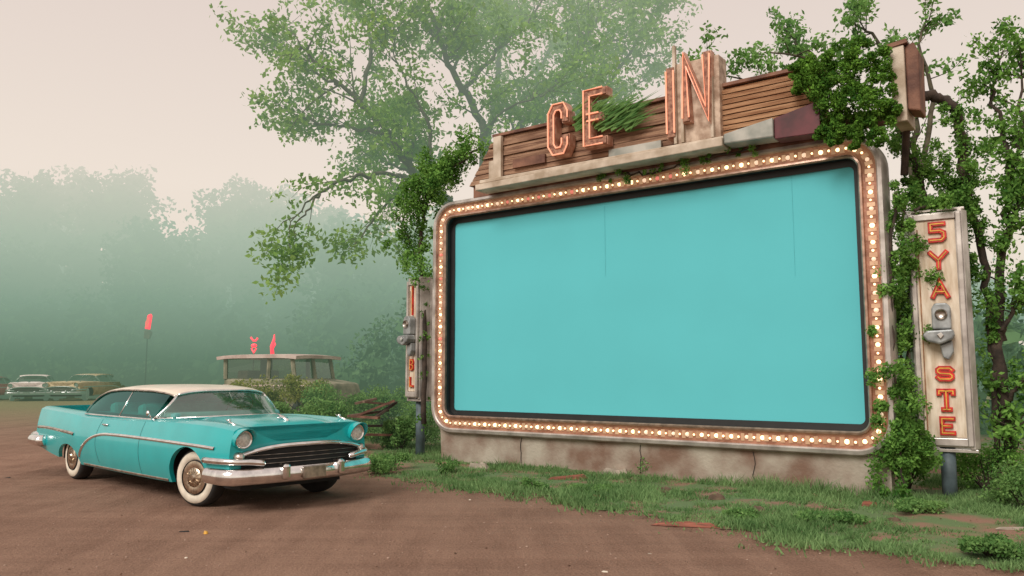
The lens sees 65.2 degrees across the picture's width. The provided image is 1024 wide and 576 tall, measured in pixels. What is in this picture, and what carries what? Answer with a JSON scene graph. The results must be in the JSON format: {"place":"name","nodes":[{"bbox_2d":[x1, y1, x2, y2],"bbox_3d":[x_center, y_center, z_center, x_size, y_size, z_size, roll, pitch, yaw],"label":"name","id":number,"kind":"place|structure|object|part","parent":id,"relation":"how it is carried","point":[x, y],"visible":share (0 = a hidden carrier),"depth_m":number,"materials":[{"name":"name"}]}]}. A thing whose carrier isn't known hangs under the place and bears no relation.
{"place":"outdoors","nodes":[
{"label":"outdoors","id":0,"kind":"place"},
{"bbox_2d":[0,396,1023,575],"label":"ground","id":1,"kind":"structure","parent":0,"point":[78,512],"depth_m":7.47,"materials":[{"name":"brown soil"}]},
{"bbox_2d":[0,377,9,395],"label":"car","id":2,"kind":"object","parent":1,"relation":"on","point":[3,385],"visible":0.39,"depth_m":46.96,"materials":[{"name":"silver metal"}]},
{"bbox_2d":[4,375,54,400],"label":"car","id":3,"kind":"object","parent":1,"relation":"on","point":[21,386],"visible":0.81,"depth_m":44.38,"materials":[{"name":"silver metal"}]},
{"bbox_2d":[0,169,80,351],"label":"hazy tree","id":4,"kind":"object","parent":1,"relation":"on","point":[40,270],"visible":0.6,"depth_m":51.46,"materials":[{"name":"green plant"}]},
{"bbox_2d":[0,164,109,371],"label":"hazy tree","id":5,"kind":"object","parent":1,"relation":"on","point":[71,223],"visible":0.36,"depth_m":52.86,"materials":[{"name":"green plant"}]},
{"bbox_2d":[43,374,126,400],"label":"car","id":6,"kind":"object","parent":1,"relation":"on","point":[77,385],"visible":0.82,"depth_m":45.35,"materials":[{"name":"beige metal"}]},
{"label":"side window","id":7,"kind":"part","parent":6,"relation":"part of","materials":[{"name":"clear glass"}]},
{"bbox_2d":[45,164,176,372],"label":"hazy tree","id":8,"kind":"object","parent":1,"relation":"on","point":[120,199],"visible":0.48,"depth_m":53.55,"materials":[{"name":"green plant"}]},
{"bbox_2d":[144,314,151,384],"bbox_3d":[-16.366,3.251,35.855,0.334,4.193,0.167,0,-6,0],"label":"neon pole sign","id":9,"kind":"object","parent":1,"relation":"on","point":[147,334],"visible":0.98,"depth_m":35.92,"materials":[{"name":"red metal"}]},
{"bbox_2d":[87,214,217,385],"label":"hazy tree","id":10,"kind":"object","parent":1,"relation":"on","point":[156,278],"visible":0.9,"depth_m":48.87,"materials":[{"name":"green plant"}]},
{"bbox_2d":[165,235,225,307],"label":"hazy tree","id":11,"kind":"object","parent":1,"relation":"on","point":[194,274],"visible":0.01,"depth_m":55.41,"materials":[{"name":"green plant"}]},
{"bbox_2d":[27,384,370,505],"bbox_3d":[-4.566,2.024,11.147,6.354,1.355,2.169,-5,-8,42],"label":"vintage car","id":12,"kind":"object","parent":1,"relation":"on","point":[205,444],"visible":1,"depth_m":9.66,"materials":[{"name":"teal paint"}]},
{"bbox_3d":[-5.572,1.582,11.068,1.100,0.348,0.180,-5,-8,42],"label":"side window","id":13,"kind":"part","parent":12,"relation":"part of","materials":[{"name":"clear glass"}]},
{"bbox_3d":[-4.758,1.507,10.369,0.990,0.348,0.225,-5,-8,42],"label":"side window","id":14,"kind":"part","parent":12,"relation":"part of","materials":[{"name":"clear glass"}]},
{"bbox_3d":[-4.548,1.703,12.198,1.100,0.348,0.180,-5,-8,42],"label":"side window","id":15,"kind":"part","parent":12,"relation":"part of","materials":[{"name":"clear glass"}]},
{"bbox_3d":[-3.764,1.625,11.466,0.990,0.348,0.225,-5,-8,42],"label":"side window","id":16,"kind":"part","parent":12,"relation":"part of","materials":[{"name":"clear glass"}]},
{"bbox_2d":[178,173,282,377],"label":"hazy tree","id":17,"kind":"object","parent":1,"relation":"on","point":[219,219],"visible":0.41,"depth_m":53.19,"materials":[{"name":"green plant"}]},
{"bbox_2d":[250,337,257,369],"bbox_3d":[-7.563,2.715,23.344,0.248,2.588,0.086,0,-6,0],"label":"neon ornament","id":18,"kind":"object","parent":1,"relation":"on","point":[253,345],"visible":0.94,"depth_m":23.42,"materials":[{"name":"red glass"}]},
{"bbox_2d":[205,181,303,372],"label":"hazy tree","id":19,"kind":"object","parent":1,"relation":"on","point":[256,218],"visible":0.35,"depth_m":52.67,"materials":[{"name":"green plant"}]},
{"bbox_2d":[270,334,275,370],"bbox_3d":[-7.008,2.682,23.352,0.166,2.655,0.113,2,-7,-22],"label":"neon ornament","id":20,"kind":"object","parent":1,"relation":"on","point":[273,344],"visible":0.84,"depth_m":23.42,"materials":[{"name":"red glass"}]},
{"bbox_2d":[216,354,359,413],"bbox_3d":[-5.595,2.520,20.237,3.260,1.681,1.800,-3,-7,24],"label":"pavilion","id":21,"kind":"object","parent":1,"relation":"on","point":[266,367],"visible":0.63,"depth_m":19.86,"materials":[{"name":"paint"}]},
{"bbox_2d":[246,192,359,362],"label":"hazy tree","id":22,"kind":"object","parent":1,"relation":"on","point":[285,303],"visible":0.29,"depth_m":51.11,"materials":[{"name":"green plant"}]},
{"bbox_2d":[291,397,354,418],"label":"shrub","id":23,"kind":"object","parent":1,"relation":"on","point":[328,410],"visible":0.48,"depth_m":15.68,"materials":[{"name":"green plant"}]},
{"bbox_2d":[285,211,408,382],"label":"hazy tree","id":24,"kind":"object","parent":1,"relation":"on","point":[334,312],"visible":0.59,"depth_m":42.88,"materials":[{"name":"green plant"}]},
{"bbox_2d":[336,226,432,392],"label":"hazy tree","id":25,"kind":"object","parent":1,"relation":"on","point":[393,276],"visible":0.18,"depth_m":42.91,"materials":[{"name":"green plant"}]},
{"bbox_2d":[405,276,432,453],"bbox_3d":[-1.687,1.436,14.620,0.401,3.266,0.500,5,-8,-40],"label":"letter sign","id":26,"kind":"object","parent":1,"relation":"on","point":[418,298],"visible":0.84,"depth_m":14.49,"materials":[{"name":"metal"}]},
{"bbox_2d":[397,316,415,355],"bbox_3d":[-1.928,0.875,14.519,0.236,0.729,0.360,5,-8,-40],"label":"pole speaker","id":27,"kind":"object","parent":26,"relation":"attached to","point":[407,338],"visible":1,"depth_m":14.44},
{"bbox_2d":[410,200,430,434],"bbox_3d":[-1.598,0.421,14.486,0.380,4.372,0.570,4,-7,-32],"label":"climbing vine","id":28,"kind":"object","parent":26,"relation":"attached to","point":[424,377],"visible":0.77,"depth_m":14.33,"materials":[{"name":"green plant"}]},
{"bbox_2d":[407,205,441,268],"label":"hazy tree","id":29,"kind":"object","parent":1,"relation":"on","point":[430,222],"visible":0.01,"depth_m":49.99,"materials":[{"name":"green plant"}]},
{"bbox_2d":[209,0,702,304],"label":"spreading tree","id":30,"kind":"object","parent":1,"relation":"on","point":[506,19],"visible":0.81,"depth_m":18.62,"materials":[{"name":"green plant"}]},
{"bbox_2d":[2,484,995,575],"bbox_3d":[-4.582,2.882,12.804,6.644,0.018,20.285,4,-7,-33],"label":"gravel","id":31,"kind":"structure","parent":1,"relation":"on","point":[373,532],"depth_m":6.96,"materials":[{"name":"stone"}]},
{"bbox_2d":[0,257,1023,437],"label":"forest undergrowth","id":32,"kind":"object","parent":1,"relation":"on","point":[34,350],"visible":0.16,"depth_m":49.00,"materials":[{"name":"green plant"}]},
{"bbox_2d":[678,0,970,417],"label":"tall tree","id":33,"kind":"object","parent":1,"relation":"on","point":[857,8],"visible":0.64,"depth_m":15.28,"materials":[{"name":"green plant"}]},
{"bbox_2d":[0,0,1023,344],"label":"sky","id":34,"kind":"structure","parent":0,"point":[94,85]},
{"bbox_2d":[349,411,1023,572],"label":"grass verge ground","id":35,"kind":"structure","parent":0,"point":[948,517],"depth_m":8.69,"materials":[{"name":"green plant"}]},
{"bbox_2d":[231,374,283,402],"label":"shrub","id":36,"kind":"object","parent":35,"relation":"on","point":[264,390],"visible":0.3,"depth_m":18.15,"materials":[{"name":"green plant"}]},
{"bbox_2d":[271,401,297,413],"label":"shrub","id":37,"kind":"object","parent":35,"relation":"on","point":[280,406],"visible":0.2,"depth_m":15.89,"materials":[{"name":"green plant"}]},
{"bbox_2d":[266,372,332,410],"bbox_3d":[-4.865,2.424,18.317,1.546,0.983,1.291,1,-6,-9],"label":"shrub","id":38,"kind":"object","parent":35,"relation":"on","point":[291,384],"visible":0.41,"depth_m":18.04,"materials":[{"name":"green plant"}]},
{"bbox_2d":[300,380,375,420],"bbox_3d":[-3.803,2.481,17.204,1.534,1.017,1.717,5,-8,-40],"label":"shrub","id":39,"kind":"object","parent":35,"relation":"on","point":[316,393],"visible":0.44,"depth_m":16.98,"materials":[{"name":"green plant"}]},
{"bbox_2d":[347,398,396,435],"bbox_3d":[-2.577,2.389,14.764,0.884,0.709,0.568,3,-7,-28],"label":"wooden wreckage","id":40,"kind":"object","parent":35,"relation":"on","point":[392,403],"visible":0.89,"depth_m":14.76,"materials":[{"name":"brown wood"}]},
{"bbox_2d":[361,419,393,439],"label":"bush","id":41,"kind":"object","parent":35,"relation":"on","point":[374,430],"visible":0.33,"depth_m":15.76,"materials":[{"name":"green plant"}]},
{"bbox_2d":[360,384,409,423],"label":"shrub","id":42,"kind":"object","parent":35,"relation":"on","point":[383,396],"visible":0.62,"depth_m":17.56,"materials":[{"name":"green plant"}]},
{"bbox_2d":[367,452,413,473],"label":"bush","id":43,"kind":"object","parent":35,"relation":"on","point":[386,463],"visible":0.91,"depth_m":11.97,"materials":[{"name":"green plant"}]},
{"bbox_2d":[379,415,415,449],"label":"shrub","id":44,"kind":"object","parent":35,"relation":"on","point":[403,434],"visible":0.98,"depth_m":14.89,"materials":[{"name":"green plant"}]},
{"bbox_2d":[397,397,440,446],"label":"bush","id":45,"kind":"object","parent":35,"relation":"on","point":[434,433],"visible":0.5,"depth_m":15.37,"materials":[{"name":"green plant"}]},
{"bbox_2d":[435,459,460,473],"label":"bush","id":46,"kind":"object","parent":35,"relation":"on","point":[450,465],"visible":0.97,"depth_m":11.93,"materials":[{"name":"green plant"}]},
{"bbox_2d":[469,462,487,468],"bbox_3d":[-0.512,2.765,12.429,0.340,0.107,0.170,-1,-8,0],"label":"stone","id":47,"kind":"object","parent":35,"relation":"on","point":[481,465],"visible":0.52,"depth_m":12.37,"materials":[{"name":"beige stone"}]},
{"bbox_2d":[30,477,1017,574],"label":"fallen leaves","id":48,"kind":"object","parent":35,"relation":"on","point":[542,543],"visible":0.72,"depth_m":7.33,"materials":[{"name":"brown plant"}]},
{"bbox_2d":[521,477,549,489],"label":"bush","id":49,"kind":"object","parent":35,"relation":"on","point":[527,482],"visible":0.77,"depth_m":10.13,"materials":[{"name":"green plant"}]},
{"bbox_2d":[548,474,587,479],"bbox_3d":[0.789,2.660,11.257,0.590,0.079,0.050,0,-6,-4],"label":"plank","id":50,"kind":"object","parent":35,"relation":"on","point":[567,476],"visible":0.76,"depth_m":11.24,"materials":[{"name":"red wood"}]},
{"bbox_2d":[566,483,614,491],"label":"bush","id":51,"kind":"object","parent":35,"relation":"on","point":[597,486],"visible":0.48,"depth_m":10.06,"materials":[{"name":"green plant"}]},
{"bbox_2d":[602,468,626,475],"bbox_3d":[1.535,2.693,11.726,0.372,0.120,0.287,3,-7,-27],"label":"stone","id":52,"kind":"object","parent":35,"relation":"on","point":[614,469],"visible":0.51,"depth_m":11.67,"materials":[{"name":"beige stone"}]},
{"bbox_2d":[635,457,651,473],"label":"bush","id":53,"kind":"object","parent":35,"relation":"on","point":[641,467],"visible":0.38,"depth_m":11.52,"materials":[{"name":"green plant"}]},
{"bbox_2d":[431,136,900,494],"bbox_3d":[1.706,0.503,12.037,7.456,4.570,0.465,-5,-8,36],"label":"drive in screen","id":54,"kind":"object","parent":35,"relation":"on","point":[715,316],"visible":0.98,"depth_m":11.47,"materials":[{"name":"fabric"}]},
{"bbox_2d":[469,38,925,197],"bbox_3d":[2.091,-2.326,11.687,7.036,2.190,0.686,-4,-7,35],"label":"header sign","id":55,"kind":"object","parent":54,"relation":"attached to","point":[704,108],"visible":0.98,"depth_m":11.23,"materials":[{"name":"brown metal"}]},
{"bbox_2d":[381,122,489,287],"bbox_3d":[-1.290,-1.416,14.246,1.147,2.860,2.564,5,-8,-40],"label":"ivy","id":56,"kind":"object","parent":55,"relation":"attached to","point":[440,174],"visible":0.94,"depth_m":14.33,"materials":[{"name":"green plant"}]},
{"bbox_2d":[572,85,660,132],"bbox_3d":[1.566,-2.668,11.979,1.594,0.757,0.411,-4,-8,36],"label":"fern spray","id":57,"kind":"object","parent":55,"relation":"attached to","point":[623,113],"visible":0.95,"depth_m":11.90,"materials":[{"name":"green plant"}]},
{"bbox_2d":[596,158,689,183],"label":"ivy","id":58,"kind":"object","parent":55,"relation":"hanging from","point":[683,162],"visible":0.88,"depth_m":11.70,"materials":[{"name":"green plant"}]},
{"bbox_2d":[698,145,759,164],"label":"ivy","id":59,"kind":"object","parent":55,"relation":"attached to","point":[709,156],"visible":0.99,"depth_m":10.97,"materials":[{"name":"green plant"}]},
{"bbox_2d":[787,35,903,150],"bbox_3d":[4.125,-2.396,9.929,1.329,1.482,0.597,-5,-8,41],"label":"ivy","id":60,"kind":"object","parent":55,"relation":"attached to","point":[808,70],"visible":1,"depth_m":9.78,"materials":[{"name":"green plant"}]},
{"bbox_2d":[864,179,944,500],"bbox_3d":[4.833,0.719,9.831,1.361,4.118,0.854,5,-8,-39],"label":"ivy","id":61,"kind":"object","parent":54,"relation":"hanging from","point":[906,444],"visible":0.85,"depth_m":9.63,"materials":[{"name":"green plant"}]},
{"bbox_2d":[661,486,670,491],"bbox_3d":[1.940,2.534,10.068,0.161,0.068,0.058,-5,-6,15],"label":"rubble","id":62,"kind":"object","parent":35,"relation":"on","point":[666,488],"visible":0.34,"depth_m":10.05,"materials":[{"name":"brown stone"}]},
{"bbox_2d":[652,521,718,527],"bbox_3d":[1.726,2.334,7.912,0.703,0.048,0.108,-1,-12,12],"label":"plank","id":63,"kind":"object","parent":35,"relation":"on","point":[691,524],"visible":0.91,"depth_m":7.87,"materials":[{"name":"red wood"}]},
{"bbox_2d":[708,493,724,499],"bbox_3d":[2.361,2.410,9.242,0.205,0.070,0.073,-3,-4,-2],"label":"rubble","id":64,"kind":"object","parent":35,"relation":"on","point":[715,496],"visible":0.98,"depth_m":9.22,"materials":[{"name":"brown stone"}]},
{"bbox_2d":[722,507,760,519],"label":"bush","id":65,"kind":"object","parent":35,"relation":"on","point":[739,511],"visible":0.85,"depth_m":8.28,"materials":[{"name":"green plant"}]},
{"bbox_2d":[754,506,764,512],"bbox_3d":[2.645,2.366,8.562,0.145,0.072,0.064,3,-11,15],"label":"rubble","id":66,"kind":"object","parent":35,"relation":"on","point":[759,507],"visible":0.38,"depth_m":8.54,"materials":[{"name":"brown stone"}]},
{"bbox_2d":[793,508,871,524],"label":"bush","id":67,"kind":"object","parent":35,"relation":"on","point":[851,517],"visible":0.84,"depth_m":7.84,"materials":[{"name":"green plant"}]},
{"bbox_2d":[861,500,876,506],"bbox_3d":[4.030,2.431,9.023,0.190,0.066,0.080,1,-8,-5],"label":"rubble","id":68,"kind":"object","parent":35,"relation":"on","point":[866,503],"visible":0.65,"depth_m":9.00,"materials":[{"name":"red brick"}]},
{"bbox_2d":[887,517,900,521],"bbox_3d":[3.842,2.329,8.054,0.139,0.048,0.053,-6,-5,20],"label":"rubble","id":69,"kind":"object","parent":35,"relation":"on","point":[895,519],"visible":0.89,"depth_m":8.04,"materials":[{"name":"brown stone"}]},
{"bbox_2d":[895,456,931,489],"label":"bush","id":70,"kind":"object","parent":35,"relation":"on","point":[918,472],"visible":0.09,"depth_m":10.23,"materials":[{"name":"green plant"}]},
{"bbox_2d":[893,496,948,514],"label":"bush","id":71,"kind":"object","parent":35,"relation":"on","point":[912,505],"visible":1,"depth_m":8.46,"materials":[{"name":"green plant"}]},
{"bbox_2d":[904,206,980,496],"bbox_3d":[5.271,0.785,9.807,0.700,3.534,0.321,-4,-7,31],"label":"letter sign","id":72,"kind":"object","parent":35,"relation":"on","point":[950,393],"visible":0.94,"depth_m":9.70,"materials":[{"name":"metal"}]},
{"bbox_2d":[923,303,954,359],"bbox_3d":[5.138,0.521,9.635,0.335,0.680,0.220,-4,-7,31],"label":"pole speaker","id":73,"kind":"object","parent":72,"relation":"attached to","point":[941,315],"visible":1,"depth_m":9.59},
{"bbox_2d":[913,178,979,220],"bbox_3d":[5.450,-1.103,10.001,0.817,0.551,0.472,4,-7,-30],"label":"ivy","id":74,"kind":"object","parent":72,"relation":"on","point":[942,200],"visible":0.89,"depth_m":9.94,"materials":[{"name":"green plant"}]},
{"bbox_2d":[921,89,1022,487],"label":"arching vine","id":75,"kind":"object","parent":35,"relation":"on","point":[967,166],"visible":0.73,"depth_m":10.19,"materials":[{"name":"green plant"}]},
{"bbox_2d":[885,125,973,244],"bbox_3d":[5.444,-1.227,10.430,1.225,1.962,0.776,0,-6,0],"label":"leaning vine","id":76,"kind":"object","parent":75,"relation":"attached to","point":[920,173],"visible":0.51,"depth_m":10.31,"materials":[{"name":"green plant"}]},
{"bbox_2d":[954,15,1023,490],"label":"vine covered tree","id":77,"kind":"object","parent":35,"relation":"on","point":[1011,191],"visible":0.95,"depth_m":10.43,"materials":[{"name":"green plant"}]},
{"bbox_2d":[956,438,1023,494],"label":"bush","id":78,"kind":"object","parent":35,"relation":"on","point":[963,464],"visible":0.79,"depth_m":9.91,"materials":[{"name":"green plant"}]},
{"bbox_2d":[956,531,1023,561],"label":"bush","id":79,"kind":"object","parent":35,"relation":"on","point":[997,546],"visible":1,"depth_m":6.37,"materials":[{"name":"green plant"}]},
{"bbox_2d":[978,459,1023,510],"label":"bush","id":80,"kind":"object","parent":35,"relation":"on","point":[1007,485],"visible":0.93,"depth_m":8.54,"materials":[{"name":"green plant"}]},
{"bbox_2d":[996,527,1022,529],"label":"plank","id":81,"kind":"object","parent":35,"relation":"on","point":[1007,528],"visible":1,"depth_m":7.54,"materials":[{"name":"wood"}]}
]}

